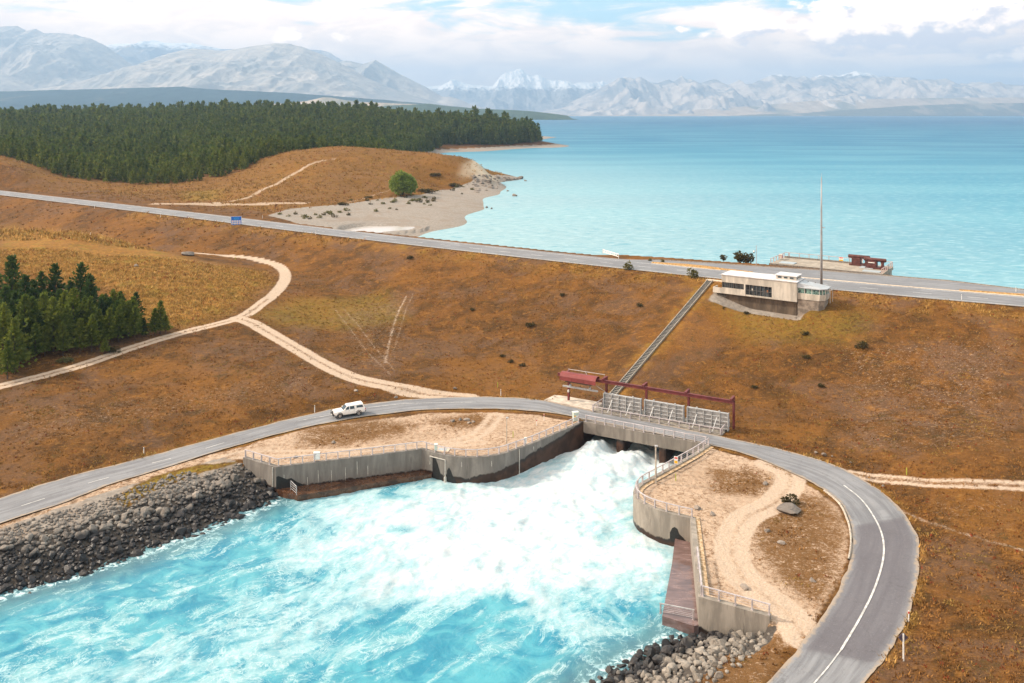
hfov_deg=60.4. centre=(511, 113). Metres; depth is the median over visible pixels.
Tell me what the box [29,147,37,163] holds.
plantation pine
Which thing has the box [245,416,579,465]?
railing
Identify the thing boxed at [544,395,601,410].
concrete apron
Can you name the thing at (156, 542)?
riprap boulder
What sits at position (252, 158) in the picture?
plantation pine
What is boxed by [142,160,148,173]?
plantation pine
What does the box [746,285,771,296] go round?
window
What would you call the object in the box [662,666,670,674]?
riprap boulder
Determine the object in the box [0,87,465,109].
wooded hill
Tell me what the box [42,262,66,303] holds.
pine tree
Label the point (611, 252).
barrier
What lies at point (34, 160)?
plantation pine
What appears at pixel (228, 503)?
riprap boulder
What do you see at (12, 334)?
pine tree
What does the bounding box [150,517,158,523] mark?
riprap boulder
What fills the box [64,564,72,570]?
riprap boulder
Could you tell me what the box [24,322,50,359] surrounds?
pine tree
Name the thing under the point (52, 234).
dry grass
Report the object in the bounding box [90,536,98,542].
riprap boulder
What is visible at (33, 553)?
riprap boulder
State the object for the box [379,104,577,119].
wooded point
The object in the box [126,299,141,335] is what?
pine tree
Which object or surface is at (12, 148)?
plantation pine
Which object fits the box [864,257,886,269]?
winch
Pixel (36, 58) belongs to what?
mountain
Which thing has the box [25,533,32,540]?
riprap boulder
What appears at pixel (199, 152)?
plantation pine
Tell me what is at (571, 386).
lifting beam
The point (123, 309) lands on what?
pine tree
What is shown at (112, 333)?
pine tree
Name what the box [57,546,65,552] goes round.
riprap boulder
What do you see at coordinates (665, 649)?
riprap boulder
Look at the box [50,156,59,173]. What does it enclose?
plantation pine
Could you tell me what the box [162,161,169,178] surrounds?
plantation pine
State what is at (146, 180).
plantation pine
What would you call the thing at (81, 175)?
plantation pine
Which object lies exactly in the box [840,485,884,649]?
lane line
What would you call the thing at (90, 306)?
pine tree
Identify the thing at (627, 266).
shrub
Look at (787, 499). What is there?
shrub
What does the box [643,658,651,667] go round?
riprap boulder
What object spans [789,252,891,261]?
railing
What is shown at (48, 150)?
plantation pine
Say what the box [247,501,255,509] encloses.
riprap boulder
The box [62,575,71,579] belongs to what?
riprap boulder
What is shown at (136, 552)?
riprap boulder
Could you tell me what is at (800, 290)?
cabin window
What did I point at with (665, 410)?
sluice gate
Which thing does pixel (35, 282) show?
pine tree
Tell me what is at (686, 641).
riprap boulder
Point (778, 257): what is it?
railing
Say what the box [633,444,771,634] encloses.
retaining wall
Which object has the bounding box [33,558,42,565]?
riprap boulder
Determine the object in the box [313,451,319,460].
equipment box
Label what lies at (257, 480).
riprap boulder
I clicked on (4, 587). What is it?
riprap boulder
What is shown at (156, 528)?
riprap boulder
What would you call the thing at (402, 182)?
willow tree
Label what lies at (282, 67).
mountain
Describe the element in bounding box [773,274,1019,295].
kerb strip
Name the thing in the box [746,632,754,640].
riprap boulder
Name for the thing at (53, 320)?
pine tree
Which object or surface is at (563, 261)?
edge line
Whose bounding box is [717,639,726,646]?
riprap boulder
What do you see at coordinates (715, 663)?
riprap boulder
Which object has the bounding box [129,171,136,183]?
plantation pine
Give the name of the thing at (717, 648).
riprap boulder
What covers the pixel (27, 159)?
plantation pine
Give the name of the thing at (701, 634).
riprap boulder
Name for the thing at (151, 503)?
riprap boulder
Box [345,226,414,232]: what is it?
beach pool
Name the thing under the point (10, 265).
pine tree
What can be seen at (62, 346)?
pine tree
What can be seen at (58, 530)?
riprap boulder
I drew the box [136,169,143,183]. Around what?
plantation pine
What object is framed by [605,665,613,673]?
riprap boulder
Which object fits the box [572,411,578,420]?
electrical cabinet
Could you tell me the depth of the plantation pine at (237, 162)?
479.71 m
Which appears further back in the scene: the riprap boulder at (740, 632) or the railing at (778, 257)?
the railing at (778, 257)
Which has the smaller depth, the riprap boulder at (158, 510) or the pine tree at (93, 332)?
the riprap boulder at (158, 510)
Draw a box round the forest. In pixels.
[0,98,542,165]
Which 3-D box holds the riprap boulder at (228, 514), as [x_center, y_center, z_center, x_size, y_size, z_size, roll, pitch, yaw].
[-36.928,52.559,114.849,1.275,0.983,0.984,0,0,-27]
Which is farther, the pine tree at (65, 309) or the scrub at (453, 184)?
the scrub at (453, 184)
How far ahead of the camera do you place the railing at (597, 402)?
146.53 m
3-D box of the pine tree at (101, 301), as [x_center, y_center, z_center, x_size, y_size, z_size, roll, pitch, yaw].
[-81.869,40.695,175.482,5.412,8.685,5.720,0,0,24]
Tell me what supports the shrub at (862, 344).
on the ground at (684, 356)
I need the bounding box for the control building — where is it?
[713,270,832,316]
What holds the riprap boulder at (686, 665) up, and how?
on the ground at (684, 356)
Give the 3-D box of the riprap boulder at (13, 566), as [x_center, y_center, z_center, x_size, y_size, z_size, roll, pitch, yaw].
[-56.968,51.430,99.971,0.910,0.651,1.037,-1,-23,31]
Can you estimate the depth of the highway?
207.31 m
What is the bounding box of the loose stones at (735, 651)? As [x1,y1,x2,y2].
[600,631,772,682]
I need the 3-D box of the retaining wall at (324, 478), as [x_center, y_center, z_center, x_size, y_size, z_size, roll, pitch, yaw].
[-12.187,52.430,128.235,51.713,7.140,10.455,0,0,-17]
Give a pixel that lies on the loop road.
(872, 636)
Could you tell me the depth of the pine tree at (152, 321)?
177.11 m
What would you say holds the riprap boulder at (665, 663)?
on the ground at (684, 356)
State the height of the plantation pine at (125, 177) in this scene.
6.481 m
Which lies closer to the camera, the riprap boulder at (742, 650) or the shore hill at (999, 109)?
the riprap boulder at (742, 650)
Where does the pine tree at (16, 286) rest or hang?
on the ground at (684, 356)
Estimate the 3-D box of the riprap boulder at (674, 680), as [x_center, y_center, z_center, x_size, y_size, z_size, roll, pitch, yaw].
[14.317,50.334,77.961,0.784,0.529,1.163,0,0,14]
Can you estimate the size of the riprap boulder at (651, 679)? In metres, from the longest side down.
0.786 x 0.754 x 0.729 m
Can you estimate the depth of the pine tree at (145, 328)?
176.61 m
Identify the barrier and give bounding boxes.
[603,249,618,257]
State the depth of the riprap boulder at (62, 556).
102.40 m
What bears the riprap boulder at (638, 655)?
on the ground at (684, 356)
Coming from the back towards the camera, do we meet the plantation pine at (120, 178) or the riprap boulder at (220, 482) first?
the plantation pine at (120, 178)
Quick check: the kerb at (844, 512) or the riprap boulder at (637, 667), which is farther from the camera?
the kerb at (844, 512)
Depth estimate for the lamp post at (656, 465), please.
116.90 m
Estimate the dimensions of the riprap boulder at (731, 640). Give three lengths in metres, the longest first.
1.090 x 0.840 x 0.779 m
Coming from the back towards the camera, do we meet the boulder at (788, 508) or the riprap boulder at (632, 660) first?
the boulder at (788, 508)
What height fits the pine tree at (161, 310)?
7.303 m
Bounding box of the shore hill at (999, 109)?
[737,103,1023,115]
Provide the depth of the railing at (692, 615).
90.55 m
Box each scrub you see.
[418,188,438,192]
[448,183,462,186]
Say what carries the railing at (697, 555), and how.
on the retaining wall at (681, 533)
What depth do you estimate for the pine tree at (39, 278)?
182.29 m
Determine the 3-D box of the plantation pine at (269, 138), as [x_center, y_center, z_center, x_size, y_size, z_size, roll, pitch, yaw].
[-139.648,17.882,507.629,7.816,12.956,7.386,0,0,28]
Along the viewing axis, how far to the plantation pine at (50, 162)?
476.04 m
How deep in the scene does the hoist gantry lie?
140.72 m
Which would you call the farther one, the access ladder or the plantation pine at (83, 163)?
the plantation pine at (83, 163)
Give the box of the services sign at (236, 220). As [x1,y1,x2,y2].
[231,216,240,224]
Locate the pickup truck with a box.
[330,401,365,417]
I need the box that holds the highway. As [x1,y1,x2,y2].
[0,190,1023,306]
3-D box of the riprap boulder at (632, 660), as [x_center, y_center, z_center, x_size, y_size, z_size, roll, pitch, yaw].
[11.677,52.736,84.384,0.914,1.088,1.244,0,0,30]
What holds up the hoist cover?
hanging from the hoist gantry
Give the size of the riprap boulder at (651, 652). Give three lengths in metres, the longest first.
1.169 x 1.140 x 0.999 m
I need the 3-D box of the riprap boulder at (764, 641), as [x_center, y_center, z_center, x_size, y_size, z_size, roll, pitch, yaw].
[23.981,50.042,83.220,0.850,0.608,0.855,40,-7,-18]
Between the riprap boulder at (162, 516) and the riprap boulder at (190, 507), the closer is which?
the riprap boulder at (162, 516)
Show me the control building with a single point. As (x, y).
(794, 294)
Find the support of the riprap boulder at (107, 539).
on the ground at (684, 356)
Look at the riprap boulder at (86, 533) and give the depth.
106.06 m
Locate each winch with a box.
[848,254,869,265]
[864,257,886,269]
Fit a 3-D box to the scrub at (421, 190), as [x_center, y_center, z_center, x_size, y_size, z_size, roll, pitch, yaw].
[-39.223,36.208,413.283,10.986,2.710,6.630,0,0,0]
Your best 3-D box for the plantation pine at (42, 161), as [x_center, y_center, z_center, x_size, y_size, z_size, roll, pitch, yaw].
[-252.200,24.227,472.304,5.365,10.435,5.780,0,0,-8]
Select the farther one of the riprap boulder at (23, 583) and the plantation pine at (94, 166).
the plantation pine at (94, 166)
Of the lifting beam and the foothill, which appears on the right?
the lifting beam
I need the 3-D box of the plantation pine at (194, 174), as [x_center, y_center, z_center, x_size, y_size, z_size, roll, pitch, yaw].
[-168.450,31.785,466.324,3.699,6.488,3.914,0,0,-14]
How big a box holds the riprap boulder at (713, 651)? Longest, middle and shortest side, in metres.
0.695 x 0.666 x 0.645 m
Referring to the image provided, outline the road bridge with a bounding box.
[581,404,729,462]
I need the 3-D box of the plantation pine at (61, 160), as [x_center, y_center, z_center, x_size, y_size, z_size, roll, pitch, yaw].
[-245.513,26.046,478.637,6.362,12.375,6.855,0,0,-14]
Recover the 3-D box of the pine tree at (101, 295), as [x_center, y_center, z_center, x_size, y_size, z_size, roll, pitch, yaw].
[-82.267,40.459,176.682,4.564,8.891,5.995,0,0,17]
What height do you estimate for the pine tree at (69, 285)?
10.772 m
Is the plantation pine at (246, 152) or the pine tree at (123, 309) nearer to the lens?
the pine tree at (123, 309)
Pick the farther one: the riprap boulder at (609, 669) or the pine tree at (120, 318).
the pine tree at (120, 318)
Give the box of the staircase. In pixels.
[610,279,721,394]
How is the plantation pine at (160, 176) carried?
on the ground at (684, 356)
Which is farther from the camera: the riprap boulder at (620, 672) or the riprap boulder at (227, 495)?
the riprap boulder at (227, 495)
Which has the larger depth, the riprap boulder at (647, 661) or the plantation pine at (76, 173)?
the plantation pine at (76, 173)
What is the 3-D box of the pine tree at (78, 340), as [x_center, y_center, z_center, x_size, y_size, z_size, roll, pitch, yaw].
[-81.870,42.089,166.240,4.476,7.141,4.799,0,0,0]
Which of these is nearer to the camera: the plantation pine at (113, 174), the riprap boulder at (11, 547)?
the riprap boulder at (11, 547)
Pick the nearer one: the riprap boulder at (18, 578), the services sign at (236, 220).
the riprap boulder at (18, 578)
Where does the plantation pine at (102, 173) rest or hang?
on the ground at (684, 356)
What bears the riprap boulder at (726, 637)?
on the ground at (684, 356)
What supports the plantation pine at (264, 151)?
on the ground at (684, 356)
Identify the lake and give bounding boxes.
[419,116,1023,288]
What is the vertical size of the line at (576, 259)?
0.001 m
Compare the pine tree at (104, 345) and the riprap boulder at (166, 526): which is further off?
the pine tree at (104, 345)
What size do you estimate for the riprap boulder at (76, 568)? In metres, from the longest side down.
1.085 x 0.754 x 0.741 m
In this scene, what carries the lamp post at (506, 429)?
on the ground at (684, 356)
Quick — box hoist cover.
[560,371,599,385]
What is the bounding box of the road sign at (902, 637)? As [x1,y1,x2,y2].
[898,633,907,660]
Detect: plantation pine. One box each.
[2,142,7,156]
[3,137,15,154]
[6,139,19,158]
[7,148,12,156]
[21,142,31,162]
[24,153,29,162]
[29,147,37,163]
[32,155,37,165]
[33,146,47,165]
[35,141,45,154]
[36,150,47,167]
[43,147,50,165]
[46,152,53,168]
[46,156,52,169]
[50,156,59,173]
[57,161,62,173]
[58,151,66,168]
[64,153,72,167]
[68,161,75,175]
[73,166,79,177]
[78,155,86,174]
[78,168,85,178]
[83,156,93,176]
[84,159,92,176]
[90,159,99,178]
[93,160,102,179]
[96,147,110,172]
[100,164,107,179]
[103,167,110,181]
[108,162,118,181]
[117,169,122,180]
[122,171,127,181]
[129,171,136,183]
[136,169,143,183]
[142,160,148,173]
[143,174,149,183]
[144,154,152,167]
[150,168,158,182]
[156,161,165,180]
[158,167,164,182]
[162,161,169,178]
[163,172,169,183]
[167,165,172,180]
[171,157,177,171]
[171,166,179,181]
[177,167,181,180]
[181,160,189,174]
[182,149,192,164]
[183,165,188,180]
[188,169,194,181]
[191,168,196,178]
[195,150,204,170]
[196,170,202,179]
[208,161,216,176]
[214,162,220,176]
[219,166,225,175]
[224,158,231,173]
[230,155,237,169]
[232,149,242,167]
[237,153,246,169]
[243,147,251,163]
[249,149,257,163]
[257,136,265,156]
[257,145,263,158]
[260,142,267,157]
[265,134,277,154]
[268,143,274,155]
[277,140,284,152]
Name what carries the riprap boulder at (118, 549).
on the ground at (684, 356)
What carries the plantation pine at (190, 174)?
on the ground at (684, 356)
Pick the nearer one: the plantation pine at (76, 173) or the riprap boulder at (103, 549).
the riprap boulder at (103, 549)
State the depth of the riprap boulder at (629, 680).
78.89 m
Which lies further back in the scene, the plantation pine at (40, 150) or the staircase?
the plantation pine at (40, 150)
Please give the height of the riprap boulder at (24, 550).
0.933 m
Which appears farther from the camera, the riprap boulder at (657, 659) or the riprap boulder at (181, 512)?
the riprap boulder at (181, 512)
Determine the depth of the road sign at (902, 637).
79.48 m
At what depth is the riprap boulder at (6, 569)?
99.31 m
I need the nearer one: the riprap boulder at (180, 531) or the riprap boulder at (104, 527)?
the riprap boulder at (104, 527)
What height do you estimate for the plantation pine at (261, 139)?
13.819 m
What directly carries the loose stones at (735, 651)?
on the ground at (684, 356)
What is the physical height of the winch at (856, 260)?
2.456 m
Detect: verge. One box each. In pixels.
[652,262,751,271]
[959,289,1023,295]
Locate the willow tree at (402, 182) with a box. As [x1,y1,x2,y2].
[388,169,417,194]
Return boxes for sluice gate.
[603,392,641,415]
[644,399,684,423]
[687,406,728,431]
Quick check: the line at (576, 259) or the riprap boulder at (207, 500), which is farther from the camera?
the line at (576, 259)
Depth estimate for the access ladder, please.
120.59 m
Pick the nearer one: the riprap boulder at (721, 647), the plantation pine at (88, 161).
the riprap boulder at (721, 647)
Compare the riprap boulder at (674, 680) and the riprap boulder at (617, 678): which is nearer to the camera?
the riprap boulder at (674, 680)
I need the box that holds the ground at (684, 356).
[0,136,1023,682]
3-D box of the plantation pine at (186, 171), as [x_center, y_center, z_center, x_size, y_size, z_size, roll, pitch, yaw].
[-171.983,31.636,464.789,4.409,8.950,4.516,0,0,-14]
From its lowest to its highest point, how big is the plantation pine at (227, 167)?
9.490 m
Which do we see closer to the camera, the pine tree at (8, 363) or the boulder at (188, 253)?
the pine tree at (8, 363)
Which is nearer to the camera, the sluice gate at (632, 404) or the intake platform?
the sluice gate at (632, 404)
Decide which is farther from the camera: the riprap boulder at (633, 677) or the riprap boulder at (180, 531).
the riprap boulder at (180, 531)
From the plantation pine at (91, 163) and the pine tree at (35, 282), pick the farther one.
the plantation pine at (91, 163)
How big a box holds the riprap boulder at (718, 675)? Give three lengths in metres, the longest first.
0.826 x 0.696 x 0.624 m
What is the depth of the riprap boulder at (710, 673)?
77.76 m
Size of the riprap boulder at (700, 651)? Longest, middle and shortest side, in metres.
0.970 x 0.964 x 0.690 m
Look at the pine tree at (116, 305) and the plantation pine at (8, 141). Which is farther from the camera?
the plantation pine at (8, 141)
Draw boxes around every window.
[722,282,743,289]
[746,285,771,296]
[798,288,828,294]
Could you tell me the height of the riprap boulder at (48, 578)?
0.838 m
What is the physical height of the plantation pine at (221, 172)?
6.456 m
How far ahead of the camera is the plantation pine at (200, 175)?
461.16 m
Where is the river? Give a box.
[0,435,697,682]
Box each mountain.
[0,26,132,88]
[28,43,466,107]
[105,40,341,64]
[339,60,485,108]
[427,68,608,111]
[540,71,1023,115]
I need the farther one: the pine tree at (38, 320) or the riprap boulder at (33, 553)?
the pine tree at (38, 320)
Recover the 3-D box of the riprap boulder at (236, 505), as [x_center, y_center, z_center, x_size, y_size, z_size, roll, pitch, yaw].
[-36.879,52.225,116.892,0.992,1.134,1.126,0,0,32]
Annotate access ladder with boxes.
[290,480,296,494]
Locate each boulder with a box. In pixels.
[0,545,8,551]
[0,583,9,593]
[3,565,10,572]
[8,544,14,550]
[8,563,15,569]
[15,575,24,582]
[18,581,25,586]
[20,546,28,554]
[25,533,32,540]
[27,575,36,582]
[27,584,35,588]
[28,549,38,558]
[30,566,38,572]
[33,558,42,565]
[40,535,48,541]
[43,560,50,565]
[44,575,52,582]
[47,551,55,559]
[54,528,62,533]
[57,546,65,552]
[59,553,66,559]
[62,531,68,539]
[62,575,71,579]
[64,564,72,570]
[65,569,74,575]
[73,533,86,540]
[73,565,80,571]
[74,550,83,554]
[76,554,85,561]
[79,571,88,575]
[81,530,89,540]
[89,524,98,534]
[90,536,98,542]
[96,553,103,559]
[99,524,109,531]
[100,546,107,553]
[102,537,110,541]
[109,557,116,562]
[113,540,120,546]
[113,545,123,554]
[120,524,128,530]
[121,512,127,518]
[129,549,143,556]
[139,512,145,517]
[140,506,150,515]
[145,540,151,545]
[148,500,154,506]
[148,508,155,513]
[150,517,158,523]
[151,540,159,545]
[152,525,160,532]
[155,507,161,514]
[159,508,169,514]
[159,513,166,518]
[161,522,169,530]
[169,519,176,525]
[170,507,175,513]
[174,526,186,535]
[177,509,184,516]
[181,251,193,255]
[185,503,193,511]
[191,491,199,499]
[198,494,204,498]
[204,497,210,503]
[216,478,224,486]
[222,492,231,497]
[223,500,233,507]
[224,479,230,489]
[224,512,232,518]
[230,474,237,481]
[231,502,239,508]
[235,514,244,519]
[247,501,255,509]
[253,477,261,483]
[267,490,273,497]
[602,677,614,682]
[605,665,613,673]
[613,675,622,682]
[616,664,625,667]
[616,670,624,676]
[625,670,633,675]
[625,674,636,679]
[625,677,634,682]
[629,656,638,666]
[633,653,642,659]
[634,664,640,670]
[637,670,642,678]
[640,670,647,679]
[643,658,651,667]
[644,645,653,651]
[647,648,656,658]
[648,661,654,669]
[648,676,655,682]
[652,655,662,665]
[653,646,660,652]
[656,675,663,681]
[659,661,667,668]
[661,638,670,646]
[661,645,672,655]
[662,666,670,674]
[664,656,674,662]
[666,662,677,672]
[669,677,677,682]
[670,639,679,644]
[678,647,684,653]
[681,636,694,647]
[681,661,690,669]
[685,648,692,653]
[692,652,698,658]
[693,660,701,666]
[693,673,701,680]
[695,648,705,655]
[697,632,706,639]
[708,669,713,677]
[709,638,718,646]
[710,649,716,655]
[710,661,717,666]
[712,646,719,653]
[714,671,722,678]
[715,632,723,638]
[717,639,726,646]
[719,645,728,651]
[720,656,727,663]
[722,635,728,641]
[728,637,735,644]
[729,631,740,638]
[732,641,738,647]
[736,630,743,637]
[739,648,745,653]
[740,583,748,589]
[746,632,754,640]
[761,638,767,643]
[776,502,800,513]
[777,540,784,544]
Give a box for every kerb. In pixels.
[652,259,1023,289]
[823,490,851,559]
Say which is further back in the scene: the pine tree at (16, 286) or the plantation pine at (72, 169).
the plantation pine at (72, 169)
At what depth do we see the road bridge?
136.36 m
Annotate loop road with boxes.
[0,396,918,682]
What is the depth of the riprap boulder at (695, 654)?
82.14 m
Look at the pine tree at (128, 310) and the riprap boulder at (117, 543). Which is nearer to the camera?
the riprap boulder at (117, 543)
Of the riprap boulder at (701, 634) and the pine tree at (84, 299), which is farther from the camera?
the pine tree at (84, 299)
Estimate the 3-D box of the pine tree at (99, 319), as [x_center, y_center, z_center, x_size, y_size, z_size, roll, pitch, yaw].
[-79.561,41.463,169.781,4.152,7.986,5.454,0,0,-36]
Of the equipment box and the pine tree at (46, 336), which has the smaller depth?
the equipment box
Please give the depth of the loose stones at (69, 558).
109.51 m
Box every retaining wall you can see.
[243,421,582,500]
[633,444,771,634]
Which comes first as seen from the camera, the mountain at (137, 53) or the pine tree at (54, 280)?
the pine tree at (54, 280)
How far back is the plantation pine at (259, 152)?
499.65 m
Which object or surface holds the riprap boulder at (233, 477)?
on the ground at (684, 356)
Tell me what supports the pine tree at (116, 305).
on the ground at (684, 356)
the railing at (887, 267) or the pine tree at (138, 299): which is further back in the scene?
the railing at (887, 267)
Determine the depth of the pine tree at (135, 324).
174.41 m
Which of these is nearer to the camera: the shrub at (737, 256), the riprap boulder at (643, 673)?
the riprap boulder at (643, 673)
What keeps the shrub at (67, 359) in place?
on the ground at (684, 356)
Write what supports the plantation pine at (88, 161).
on the ground at (684, 356)
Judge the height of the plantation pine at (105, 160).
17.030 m
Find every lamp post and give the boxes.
[506,417,508,443]
[655,445,657,483]
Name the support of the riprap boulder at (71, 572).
on the ground at (684, 356)
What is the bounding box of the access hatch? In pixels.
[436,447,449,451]
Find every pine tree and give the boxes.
[0,254,22,298]
[0,285,18,320]
[0,301,22,365]
[0,317,36,372]
[0,339,19,379]
[9,290,19,311]
[12,283,19,296]
[15,293,42,344]
[16,274,38,310]
[16,331,37,367]
[23,296,45,344]
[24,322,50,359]
[26,279,41,305]
[26,309,52,346]
[35,270,50,297]
[36,292,50,324]
[38,325,54,355]
[39,295,72,351]
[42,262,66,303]
[50,313,74,351]
[52,288,62,305]
[52,321,72,355]
[58,290,70,312]
[59,304,76,348]
[60,287,88,337]
[64,280,80,301]
[68,318,90,353]
[69,262,98,302]
[75,296,92,335]
[79,273,99,314]
[80,296,102,334]
[83,314,102,351]
[89,309,109,347]
[95,294,105,316]
[95,296,107,320]
[99,337,110,351]
[102,307,123,344]
[103,297,113,328]
[108,300,129,339]
[109,289,117,304]
[112,304,128,341]
[114,291,124,302]
[118,301,136,338]
[122,300,140,337]
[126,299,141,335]
[126,305,147,339]
[130,296,144,324]
[131,292,148,319]
[138,318,149,334]
[146,300,173,333]
[147,308,162,335]
[160,315,171,333]
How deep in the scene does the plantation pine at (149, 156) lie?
499.18 m
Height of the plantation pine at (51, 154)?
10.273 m
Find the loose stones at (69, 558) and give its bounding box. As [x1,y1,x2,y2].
[0,463,277,596]
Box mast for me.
[820,173,824,284]
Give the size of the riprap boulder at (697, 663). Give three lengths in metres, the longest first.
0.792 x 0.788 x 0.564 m
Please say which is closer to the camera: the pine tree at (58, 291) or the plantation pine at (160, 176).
the pine tree at (58, 291)
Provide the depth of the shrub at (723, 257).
216.53 m
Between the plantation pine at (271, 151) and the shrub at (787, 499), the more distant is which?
the plantation pine at (271, 151)
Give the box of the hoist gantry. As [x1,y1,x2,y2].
[557,369,734,428]
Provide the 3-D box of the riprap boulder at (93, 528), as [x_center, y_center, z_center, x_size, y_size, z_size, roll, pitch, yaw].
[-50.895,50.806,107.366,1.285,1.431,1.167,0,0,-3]
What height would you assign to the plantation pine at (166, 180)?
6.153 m
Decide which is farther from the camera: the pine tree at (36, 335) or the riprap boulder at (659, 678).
the pine tree at (36, 335)
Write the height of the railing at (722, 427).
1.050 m
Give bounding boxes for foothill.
[0,73,36,90]
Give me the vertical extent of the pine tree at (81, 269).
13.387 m
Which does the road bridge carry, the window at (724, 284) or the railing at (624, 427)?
the railing at (624, 427)
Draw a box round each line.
[5,191,1014,296]
[6,193,987,298]
[7,195,1021,305]
[814,649,840,682]
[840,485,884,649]
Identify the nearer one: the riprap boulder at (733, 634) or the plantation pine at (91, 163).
the riprap boulder at (733, 634)
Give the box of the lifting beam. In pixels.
[563,383,597,391]
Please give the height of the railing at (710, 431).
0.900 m
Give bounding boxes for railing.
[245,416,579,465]
[585,415,706,443]
[592,398,602,406]
[592,406,720,434]
[635,438,708,517]
[659,603,693,620]
[696,546,701,595]
[701,585,770,614]
[721,419,729,434]
[770,252,788,262]
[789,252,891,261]
[881,262,892,273]
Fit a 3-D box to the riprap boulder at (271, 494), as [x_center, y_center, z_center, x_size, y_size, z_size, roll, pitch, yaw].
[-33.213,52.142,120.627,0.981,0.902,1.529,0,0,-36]
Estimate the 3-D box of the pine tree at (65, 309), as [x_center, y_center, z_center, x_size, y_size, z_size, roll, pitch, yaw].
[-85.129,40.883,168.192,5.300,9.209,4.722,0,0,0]
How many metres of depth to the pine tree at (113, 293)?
180.75 m
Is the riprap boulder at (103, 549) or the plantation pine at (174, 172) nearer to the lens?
the riprap boulder at (103, 549)
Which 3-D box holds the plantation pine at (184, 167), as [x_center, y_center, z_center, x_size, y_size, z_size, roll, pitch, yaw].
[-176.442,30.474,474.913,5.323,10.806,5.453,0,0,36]
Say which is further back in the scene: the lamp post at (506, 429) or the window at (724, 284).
the window at (724, 284)
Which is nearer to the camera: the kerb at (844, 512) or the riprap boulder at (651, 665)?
the riprap boulder at (651, 665)
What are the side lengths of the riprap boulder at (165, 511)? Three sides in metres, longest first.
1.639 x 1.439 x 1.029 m
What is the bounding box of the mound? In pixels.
[274,97,412,106]
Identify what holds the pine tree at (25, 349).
on the ground at (684, 356)
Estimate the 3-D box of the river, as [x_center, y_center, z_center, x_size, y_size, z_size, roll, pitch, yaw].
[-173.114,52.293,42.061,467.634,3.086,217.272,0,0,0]
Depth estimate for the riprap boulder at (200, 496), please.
116.30 m
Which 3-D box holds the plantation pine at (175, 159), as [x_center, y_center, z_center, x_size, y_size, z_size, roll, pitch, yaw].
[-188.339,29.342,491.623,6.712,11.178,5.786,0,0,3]
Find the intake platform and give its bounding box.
[769,256,892,274]
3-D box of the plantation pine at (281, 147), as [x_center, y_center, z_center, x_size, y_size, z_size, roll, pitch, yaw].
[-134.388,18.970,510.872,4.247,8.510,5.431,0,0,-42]
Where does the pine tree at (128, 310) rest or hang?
on the ground at (684, 356)
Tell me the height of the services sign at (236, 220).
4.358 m
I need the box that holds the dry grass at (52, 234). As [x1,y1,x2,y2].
[0,146,1023,682]
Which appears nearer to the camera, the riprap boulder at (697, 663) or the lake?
the riprap boulder at (697, 663)
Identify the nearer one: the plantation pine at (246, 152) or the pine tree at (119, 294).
the pine tree at (119, 294)
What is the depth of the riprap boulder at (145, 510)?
111.86 m
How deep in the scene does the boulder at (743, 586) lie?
91.30 m
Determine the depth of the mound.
7529.38 m
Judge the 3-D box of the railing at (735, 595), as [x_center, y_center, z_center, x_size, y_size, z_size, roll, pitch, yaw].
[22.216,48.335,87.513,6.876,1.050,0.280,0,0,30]
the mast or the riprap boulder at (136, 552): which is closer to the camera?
the riprap boulder at (136, 552)
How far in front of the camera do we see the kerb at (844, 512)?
106.12 m
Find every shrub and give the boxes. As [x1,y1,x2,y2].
[54,356,74,362]
[107,346,120,352]
[525,322,534,327]
[623,260,633,269]
[686,268,698,277]
[719,254,727,260]
[733,250,748,262]
[740,253,754,262]
[780,493,799,505]
[854,341,867,348]
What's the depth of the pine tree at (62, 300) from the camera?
172.25 m
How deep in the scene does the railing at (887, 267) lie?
201.61 m
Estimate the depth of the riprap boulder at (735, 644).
83.45 m
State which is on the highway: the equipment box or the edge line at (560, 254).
the edge line at (560, 254)
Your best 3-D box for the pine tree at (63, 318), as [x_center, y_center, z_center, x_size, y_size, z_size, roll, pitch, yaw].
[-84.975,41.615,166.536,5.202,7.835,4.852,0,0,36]
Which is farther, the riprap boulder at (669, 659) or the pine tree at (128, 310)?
the pine tree at (128, 310)
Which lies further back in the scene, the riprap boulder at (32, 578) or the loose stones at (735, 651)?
the riprap boulder at (32, 578)
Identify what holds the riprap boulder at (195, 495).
on the ground at (684, 356)
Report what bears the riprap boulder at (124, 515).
on the ground at (684, 356)
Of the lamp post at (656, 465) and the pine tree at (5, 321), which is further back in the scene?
the pine tree at (5, 321)
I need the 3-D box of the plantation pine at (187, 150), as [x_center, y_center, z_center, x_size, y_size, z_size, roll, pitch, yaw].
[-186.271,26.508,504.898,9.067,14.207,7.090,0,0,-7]
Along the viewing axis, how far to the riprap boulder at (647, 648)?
86.26 m
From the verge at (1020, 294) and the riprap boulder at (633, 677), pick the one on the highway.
the verge at (1020, 294)
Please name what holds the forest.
on the ground at (684, 356)
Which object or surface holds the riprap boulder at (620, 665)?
on the ground at (684, 356)
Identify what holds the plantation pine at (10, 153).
on the ground at (684, 356)
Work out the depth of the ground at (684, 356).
154.82 m
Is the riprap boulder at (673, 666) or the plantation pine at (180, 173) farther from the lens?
the plantation pine at (180, 173)
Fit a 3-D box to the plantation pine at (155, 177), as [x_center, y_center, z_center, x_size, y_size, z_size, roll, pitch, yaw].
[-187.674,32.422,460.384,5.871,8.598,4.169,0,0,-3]
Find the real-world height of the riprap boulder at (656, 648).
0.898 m
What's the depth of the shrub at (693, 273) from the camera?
193.57 m
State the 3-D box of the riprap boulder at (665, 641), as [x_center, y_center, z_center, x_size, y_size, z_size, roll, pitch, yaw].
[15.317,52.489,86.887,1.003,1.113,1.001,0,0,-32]

